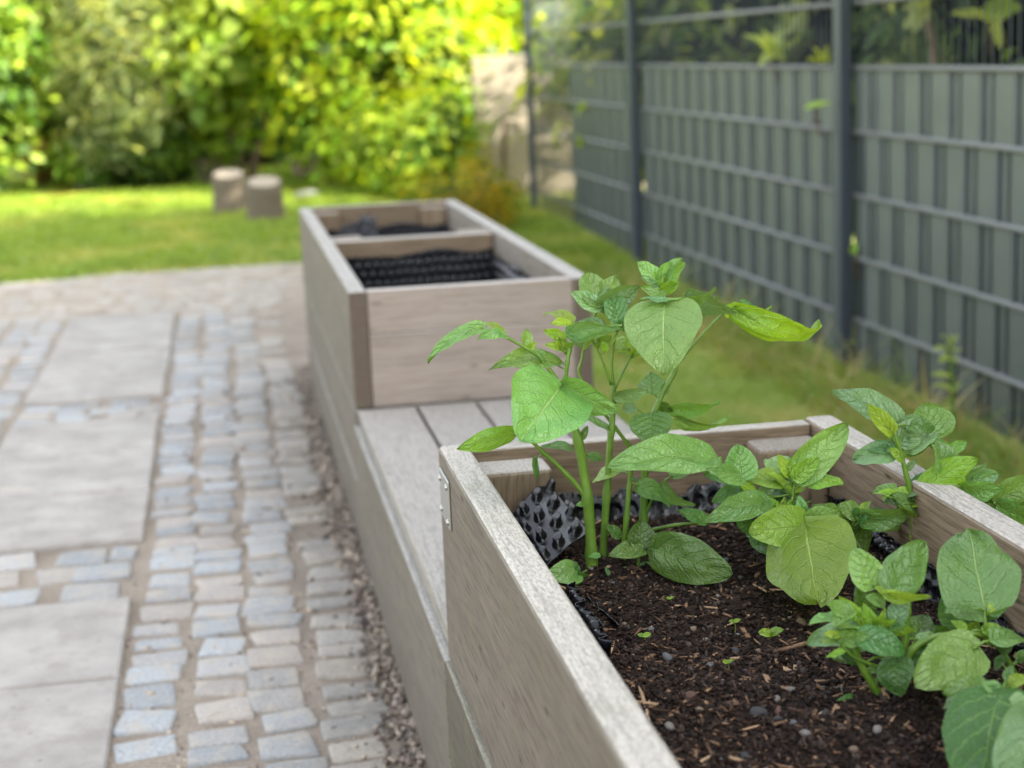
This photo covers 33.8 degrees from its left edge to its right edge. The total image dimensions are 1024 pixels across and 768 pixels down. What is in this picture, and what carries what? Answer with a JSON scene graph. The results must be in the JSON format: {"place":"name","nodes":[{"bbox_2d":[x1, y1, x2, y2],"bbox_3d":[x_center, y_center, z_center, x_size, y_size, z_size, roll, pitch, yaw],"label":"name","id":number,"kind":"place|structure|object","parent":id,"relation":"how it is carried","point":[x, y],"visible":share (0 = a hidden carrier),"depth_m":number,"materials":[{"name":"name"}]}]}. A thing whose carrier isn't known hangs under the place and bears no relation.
{"place":"outdoors","nodes":[
{"label":"outdoors","id":0,"kind":"place"},
{"bbox_2d":[0,262,425,767],"bbox_3d":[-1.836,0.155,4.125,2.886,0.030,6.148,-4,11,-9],"label":"cobbled path","id":1,"kind":"structure","parent":0,"point":[288,709],"depth_m":3.02,"materials":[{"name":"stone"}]},
{"bbox_2d":[0,311,175,767],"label":"paving slabs","id":2,"kind":"structure","parent":1,"relation":"on","point":[66,485],"depth_m":3.32,"materials":[{"name":"concrete"}]},
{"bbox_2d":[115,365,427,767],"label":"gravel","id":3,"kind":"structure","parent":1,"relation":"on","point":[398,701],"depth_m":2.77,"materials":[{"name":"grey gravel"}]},
{"bbox_2d":[299,200,593,547],"bbox_3d":[-0.208,-0.028,3.838,0.428,0.624,1.731,-4,11,-9],"label":"raised bed","id":4,"kind":"object","parent":1,"relation":"on","point":[369,349],"visible":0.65,"depth_m":2.98,"materials":[{"name":"wood"}]},
{"bbox_2d":[354,399,632,767],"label":"bench","id":5,"kind":"object","parent":1,"relation":"on","point":[397,461],"visible":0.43,"depth_m":2.40,"materials":[{"name":"grey wood"}]},
{"bbox_2d":[438,415,1023,767],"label":"raised bed","id":6,"kind":"object","parent":1,"relation":"on","point":[534,679],"visible":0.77,"depth_m":1.46,"materials":[{"name":"wood"}]},
{"bbox_2d":[547,510,1023,767],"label":"soil","id":7,"kind":"structure","parent":6,"relation":"in","point":[718,621],"depth_m":1.34,"materials":[{"name":"brown soil"}]},
{"bbox_2d":[513,477,584,565],"bbox_3d":[0.031,0.132,1.632,0.068,0.051,0.142,-6,12,-19],"label":"dimpled liner","id":8,"kind":"object","parent":7,"relation":"on","point":[551,524],"visible":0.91,"depth_m":1.62,"materials":[{"name":"black plastic"}]},
{"bbox_2d":[566,581,611,658],"bbox_3d":[0.062,0.212,1.420,0.018,0.054,0.152,-4,11,-9],"label":"dimpled liner","id":9,"kind":"object","parent":7,"relation":"on","point":[594,625],"visible":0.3,"depth_m":1.40,"materials":[{"name":"black plastic"}]},
{"bbox_2d":[586,596,618,628],"bbox_3d":[0.077,0.199,1.487,0.016,0.022,0.125,-5,11,-12],"label":"dimpled liner","id":10,"kind":"object","parent":7,"relation":"on","point":[610,618],"visible":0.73,"depth_m":1.46,"materials":[{"name":"black plastic"}]},
{"bbox_2d":[427,258,821,584],"bbox_3d":[0.119,0.040,1.550,0.395,0.306,0.146,-4,11,-9],"label":"potato plant","id":11,"kind":"object","parent":7,"relation":"on","point":[659,329],"visible":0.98,"depth_m":1.54,"materials":[{"name":"green plant"}]},
{"bbox_2d":[558,481,725,523],"bbox_3d":[0.143,0.129,1.755,0.223,0.070,0.024,-4,11,-9],"label":"dimpled liner","id":12,"kind":"object","parent":7,"relation":"on","point":[701,496],"visible":0.3,"depth_m":1.75,"materials":[{"name":"black plastic"}]},
{"bbox_2d":[638,632,650,639],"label":"seedling","id":13,"kind":"object","parent":7,"relation":"on","point":[645,634],"visible":1,"depth_m":1.41,"materials":[{"name":"green plant"}]},
{"bbox_2d":[662,652,671,660],"bbox_3d":[0.129,0.225,1.381,0.011,0.010,0.009,5,13,32],"label":"pebble","id":14,"kind":"object","parent":7,"relation":"on","point":[666,656],"visible":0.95,"depth_m":1.38,"materials":[{"name":"stone"}]},
{"bbox_2d":[664,722,674,730],"bbox_3d":[0.115,0.249,1.226,0.009,0.006,0.010,28,14,3],"label":"pebble","id":15,"kind":"object","parent":7,"relation":"on","point":[668,726],"visible":1,"depth_m":1.22,"materials":[{"name":"stone"}]},
{"bbox_2d":[685,691,695,698],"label":"pebble","id":16,"kind":"object","parent":7,"relation":"on","point":[691,694],"visible":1,"depth_m":1.28,"materials":[{"name":"stone"}]},
{"bbox_2d":[722,659,733,668],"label":"seedling","id":17,"kind":"object","parent":7,"relation":"on","point":[725,661],"visible":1,"depth_m":1.34,"materials":[{"name":"green plant"}]},
{"bbox_2d":[729,618,740,632],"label":"seedling","id":18,"kind":"object","parent":7,"relation":"on","point":[736,620],"visible":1,"depth_m":1.44,"materials":[{"name":"green plant"}]},
{"bbox_2d":[739,752,749,758],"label":"pebble","id":19,"kind":"object","parent":7,"relation":"on","point":[746,755],"visible":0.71,"depth_m":1.17,"materials":[{"name":"stone"}]},
{"bbox_2d":[749,706,767,716],"bbox_3d":[0.182,0.243,1.243,0.014,0.010,0.011,5,13,33],"label":"pebble","id":20,"kind":"object","parent":7,"relation":"on","point":[756,710],"visible":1,"depth_m":1.24,"materials":[{"name":"stone"}]},
{"bbox_2d":[758,627,783,640],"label":"seedling","id":21,"kind":"object","parent":7,"relation":"on","point":[772,632],"visible":1,"depth_m":1.40,"materials":[{"name":"green plant"}]},
{"bbox_2d":[775,706,781,714],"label":"pebble","id":22,"kind":"object","parent":7,"relation":"on","point":[777,710],"visible":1,"depth_m":1.24,"materials":[{"name":"stone"}]},
{"bbox_2d":[558,514,1015,767],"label":"wood splinters","id":23,"kind":"object","parent":7,"relation":"on","point":[653,707],"visible":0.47,"depth_m":1.31,"materials":[{"name":"brown wood"}]},
{"bbox_2d":[786,686,794,692],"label":"pebble","id":24,"kind":"object","parent":7,"relation":"on","point":[789,688],"visible":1,"depth_m":1.28,"materials":[{"name":"stone"}]},
{"bbox_2d":[789,719,797,724],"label":"pebble","id":25,"kind":"object","parent":7,"relation":"on","point":[794,722],"visible":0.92,"depth_m":1.21,"materials":[{"name":"stone"}]},
{"bbox_2d":[796,618,805,625],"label":"pebble","id":26,"kind":"object","parent":7,"relation":"on","point":[801,621],"visible":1,"depth_m":1.44,"materials":[{"name":"stone"}]},
{"bbox_2d":[799,729,810,737],"bbox_3d":[0.206,0.245,1.184,0.010,0.006,0.008,12,-9,-12],"label":"pebble","id":27,"kind":"object","parent":7,"relation":"on","point":[805,732],"visible":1,"depth_m":1.18,"materials":[{"name":"stone"}]},
{"bbox_2d":[848,746,858,752],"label":"pebble","id":28,"kind":"object","parent":7,"relation":"on","point":[853,749],"visible":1,"depth_m":1.16,"materials":[{"name":"stone"}]},
{"bbox_2d":[873,725,881,732],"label":"pebble","id":29,"kind":"object","parent":7,"relation":"on","point":[877,728],"visible":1,"depth_m":1.19,"materials":[{"name":"stone"}]},
{"bbox_2d":[806,528,1023,767],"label":"potato plant","id":30,"kind":"object","parent":7,"relation":"on","point":[979,573],"visible":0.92,"depth_m":1.24,"materials":[{"name":"green plant"}]},
{"bbox_2d":[829,388,1023,539],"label":"potato plant","id":31,"kind":"object","parent":7,"relation":"on","point":[922,428],"visible":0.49,"depth_m":1.53,"materials":[{"name":"green plant"}]},
{"bbox_2d":[703,423,908,607],"bbox_3d":[0.243,0.121,1.517,0.180,0.156,0.212,5,13,33],"label":"potato plant","id":32,"kind":"object","parent":6,"relation":"in","point":[799,544],"visible":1,"depth_m":1.51,"materials":[{"name":"green plant"}]},
{"bbox_2d":[824,494,1023,658],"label":"dimpled liner","id":33,"kind":"object","parent":6,"relation":"attached to","point":[885,544],"visible":0.16,"depth_m":1.49,"materials":[{"name":"black plastic"}]},
{"bbox_2d":[451,0,524,59],"label":"sky","id":34,"kind":"structure","parent":0,"point":[491,50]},
{"bbox_2d":[0,61,1023,525],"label":"ground","id":35,"kind":"structure","parent":0,"point":[14,173],"depth_m":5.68,"materials":[{"name":"green plant"}]},
{"bbox_2d":[0,0,75,191],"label":"shrub","id":36,"kind":"object","parent":35,"relation":"on","point":[17,39],"visible":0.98,"depth_m":11.90,"materials":[{"name":"green plant"}]},
{"bbox_2d":[18,130,78,187],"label":"ornamental grass","id":37,"kind":"object","parent":35,"relation":"on","point":[45,176],"depth_m":12.97,"materials":[{"name":"green plant"}]},
{"bbox_2d":[6,0,169,176],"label":"shrub","id":38,"kind":"object","parent":35,"relation":"on","point":[42,132],"visible":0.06,"depth_m":14.20,"materials":[{"name":"green plant"}]},
{"bbox_2d":[74,180,112,189],"bbox_3d":[-3.126,-1.486,12.645,0.310,0.092,0.196,-4,11,-9],"label":"edging stone","id":39,"kind":"object","parent":35,"relation":"on","point":[94,185],"visible":0.2,"depth_m":12.57,"materials":[{"name":"grey stone"}]},
{"bbox_2d":[22,0,209,180],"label":"conifer","id":40,"kind":"object","parent":35,"relation":"on","point":[114,65],"visible":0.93,"depth_m":11.97,"materials":[{"name":"green plant"}]},
{"bbox_2d":[40,101,241,190],"bbox_3d":[-2.762,-1.704,12.614,1.468,0.921,1.092,-4,11,-9],"label":"shrub","id":41,"kind":"object","parent":35,"relation":"on","point":[156,174],"visible":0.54,"depth_m":12.33,"materials":[{"name":"green plant"}]},
{"bbox_2d":[180,147,223,184],"bbox_3d":[-2.346,-1.583,12.713,0.356,0.418,0.230,-4,11,-9],"label":"boulder","id":42,"kind":"object","parent":35,"relation":"on","point":[215,166],"visible":0.25,"depth_m":12.63,"materials":[{"name":"grey stone"}]},
{"bbox_2d":[138,0,294,178],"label":"maple tree","id":43,"kind":"object","parent":35,"relation":"on","point":[225,99],"visible":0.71,"depth_m":12.14,"materials":[{"name":"green plant"}]},
{"bbox_2d":[212,169,246,214],"bbox_3d":[-1.690,-1.142,10.097,0.232,0.275,0.232,-4,11,-9],"label":"log stool","id":44,"kind":"object","parent":35,"relation":"on","point":[229,191],"visible":0.88,"depth_m":10.02,"materials":[{"name":"brown wood"}]},
{"bbox_2d":[152,0,318,166],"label":"shrub","id":45,"kind":"object","parent":35,"relation":"on","point":[280,142],"visible":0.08,"depth_m":14.34,"materials":[{"name":"green plant"}]},
{"bbox_2d":[246,176,285,220],"bbox_3d":[-1.396,-1.040,9.536,0.238,0.261,0.237,-4,11,-9],"label":"log stool","id":46,"kind":"object","parent":35,"relation":"on","point":[264,196],"visible":0.88,"depth_m":9.45,"materials":[{"name":"brown wood"}]},
{"bbox_2d":[294,190,320,197],"bbox_3d":[-1.338,-1.239,11.018,0.187,0.054,0.115,-4,11,-9],"label":"edging stone","id":47,"kind":"object","parent":35,"relation":"on","point":[307,192],"visible":0.69,"depth_m":10.98,"materials":[{"name":"grey stone"}]},
{"bbox_2d":[292,151,323,177],"bbox_3d":[-1.553,-1.641,12.845,0.253,0.270,0.145,-4,11,-9],"label":"boulder","id":48,"kind":"object","parent":35,"relation":"on","point":[296,171],"visible":0.3,"depth_m":12.78,"materials":[{"name":"grey stone"}]},
{"bbox_2d":[0,162,684,284],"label":"grass","id":49,"kind":"structure","parent":35,"relation":"on","point":[86,212],"depth_m":9.24,"materials":[{"name":"green plant"}]},
{"bbox_2d":[211,0,545,187],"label":"shrub","id":50,"kind":"object","parent":35,"relation":"on","point":[340,55],"visible":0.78,"depth_m":11.40,"materials":[{"name":"green plant"}]},
{"bbox_2d":[311,69,522,201],"bbox_3d":[-0.709,-1.568,11.118,1.228,0.991,1.284,4,13,28],"label":"shrub","id":51,"kind":"object","parent":35,"relation":"on","point":[406,137],"visible":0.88,"depth_m":10.86,"materials":[{"name":"green plant"}]},
{"bbox_2d":[394,131,531,228],"bbox_3d":[-0.302,-1.178,9.795,0.794,0.583,1.004,-4,11,-9],"label":"goldenrod","id":52,"kind":"object","parent":35,"relation":"on","point":[496,192],"visible":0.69,"depth_m":9.58,"materials":[{"name":"green plant"}]},
{"bbox_2d":[450,0,510,50],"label":"background tree","id":53,"kind":"object","parent":35,"relation":"on","point":[491,15],"visible":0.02,"depth_m":18.89,"materials":[{"name":"yellow plant"}]},
{"bbox_2d":[501,121,507,186],"bbox_3d":[-0.053,-1.506,11.587,0.072,0.600,0.036,-4,11,-9],"label":"plant stake","id":54,"kind":"object","parent":35,"relation":"on","point":[504,142],"visible":0.59,"depth_m":11.55,"materials":[{"name":"brown wood"}]},
{"bbox_2d":[451,0,583,55],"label":"background tree","id":55,"kind":"object","parent":35,"relation":"on","point":[514,13],"visible":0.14,"depth_m":12.48,"materials":[{"name":"green plant"}]},
{"bbox_2d":[468,54,644,193],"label":"garden wall","id":56,"kind":"structure","parent":35,"relation":"on","point":[505,82],"depth_m":11.72,"materials":[{"name":"beige paint"}]},
{"bbox_2d":[481,0,643,159],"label":"laurel","id":57,"kind":"object","parent":35,"relation":"on","point":[519,93],"visible":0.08,"depth_m":10.58,"materials":[{"name":"green plant"}]},
{"bbox_2d":[532,0,769,182],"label":"laurel","id":58,"kind":"object","parent":35,"relation":"on","point":[588,15],"visible":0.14,"depth_m":8.78,"materials":[{"name":"green plant"}]},
{"bbox_2d":[523,0,1023,443],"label":"fence","id":59,"kind":"object","parent":35,"relation":"on","point":[748,170],"visible":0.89,"depth_m":5.64,"materials":[{"name":"grey metal"}]},
{"bbox_2d":[744,26,796,80],"bbox_3d":[0.921,-1.178,6.019,0.192,0.192,0.059,-7,12,-23],"label":"laurel shoot","id":60,"kind":"object","parent":59,"relation":"attached to","point":[769,44],"visible":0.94,"depth_m":6.01,"materials":[{"name":"green plant"}]},
{"bbox_2d":[804,101,830,136],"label":"laurel shoot","id":61,"kind":"object","parent":59,"relation":"attached to","point":[814,104],"visible":1,"depth_m":5.37,"materials":[{"name":"green plant"}]},
{"bbox_2d":[806,46,831,64],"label":"laurel shoot","id":62,"kind":"object","parent":59,"relation":"attached to","point":[821,56],"visible":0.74,"depth_m":5.64,"materials":[{"name":"green plant"}]},
{"bbox_2d":[849,243,859,278],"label":"laurel shoot","id":63,"kind":"object","parent":59,"relation":"attached to","point":[853,249],"visible":1,"depth_m":5.38,"materials":[{"name":"green plant"}]},
{"bbox_2d":[641,0,995,236],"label":"laurel","id":64,"kind":"object","parent":35,"relation":"on","point":[860,40],"visible":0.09,"depth_m":6.97,"materials":[{"name":"green plant"}]},
{"bbox_2d":[722,3,744,58],"bbox_3d":[0.908,-1.467,7.017,0.097,0.233,0.154,2,12,21],"label":"laurel shoot","id":65,"kind":"object","parent":64,"relation":"attached to","point":[731,21],"visible":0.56,"depth_m":7.01,"materials":[{"name":"green plant"}]},
{"bbox_2d":[776,1,800,63],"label":"laurel shoot","id":66,"kind":"object","parent":64,"relation":"attached to","point":[786,19],"visible":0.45,"depth_m":6.64,"materials":[{"name":"green plant"}]},
{"bbox_2d":[789,0,814,54],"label":"laurel shoot","id":67,"kind":"object","parent":64,"relation":"attached to","point":[800,17],"visible":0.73,"depth_m":6.50,"materials":[{"name":"green plant"}]},
{"bbox_2d":[852,0,1023,103],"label":"laurel","id":68,"kind":"object","parent":35,"relation":"on","point":[1006,34],"visible":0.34,"depth_m":5.90,"materials":[{"name":"green plant"}]},
{"bbox_2d":[886,3,891,20],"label":"laurel shoot","id":69,"kind":"object","parent":68,"relation":"attached to","point":[890,16],"visible":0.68,"depth_m":5.71,"materials":[{"name":"green plant"}]},
{"bbox_2d":[903,0,935,63],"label":"laurel shoot","id":70,"kind":"object","parent":68,"relation":"attached to","point":[918,13],"visible":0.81,"depth_m":5.02,"materials":[{"name":"green plant"}]},
{"bbox_2d":[924,7,935,64],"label":"dead branch","id":71,"kind":"object","parent":68,"relation":"attached to","point":[931,52],"visible":0.23,"depth_m":5.60,"materials":[{"name":"brown wood"}]},
{"bbox_2d":[949,8,1007,55],"bbox_3d":[1.377,-1.048,4.992,0.192,0.156,0.052,-6,12,-17],"label":"laurel shoot","id":72,"kind":"object","parent":68,"relation":"attached to","point":[997,28],"visible":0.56,"depth_m":5.00,"materials":[{"name":"green plant"}]},
{"bbox_2d":[930,334,961,441],"bbox_3d":[1.109,0.020,4.325,0.090,0.304,0.032,-4,11,-9],"label":"weed","id":73,"kind":"object","parent":35,"relation":"on","point":[954,387],"visible":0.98,"depth_m":4.32,"materials":[{"name":"green plant"}]},
{"bbox_2d":[980,0,1023,18],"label":"laurel","id":74,"kind":"object","parent":35,"relation":"on","point":[1006,7],"visible":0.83,"depth_m":4.58,"materials":[{"name":"green plant"}]},
{"bbox_2d":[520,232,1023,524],"bbox_3d":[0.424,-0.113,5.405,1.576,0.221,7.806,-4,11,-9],"label":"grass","id":75,"kind":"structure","parent":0,"point":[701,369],"depth_m":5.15,"materials":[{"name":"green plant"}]},
{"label":"soil","id":76,"kind":"object","parent":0,"visible":0},
{"bbox_2d":[325,222,453,237],"bbox_3d":[-0.292,-0.294,4.234,0.361,0.162,0.679,-4,11,-9],"label":"dimpled liner","id":77,"kind":"object","parent":76,"relation":"on","point":[401,229],"visible":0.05,"depth_m":4.55,"materials":[{"name":"black plastic"}]},
{"bbox_2d":[337,213,379,237],"bbox_3d":[-0.412,-0.391,4.424,0.135,0.111,0.154,-4,11,-9],"label":"dimpled liner","id":78,"kind":"object","parent":77,"relation":"in","point":[365,227],"visible":0.45,"depth_m":4.44,"materials":[{"name":"black plastic"}]},
{"bbox_2d":[345,247,530,289],"bbox_3d":[-0.146,-0.144,3.405,0.361,0.178,0.822,-4,11,-9],"label":"dimpled liner","id":79,"kind":"object","parent":76,"relation":"on","point":[437,266],"visible":0.16,"depth_m":3.78,"materials":[{"name":"black plastic"}]}
]}

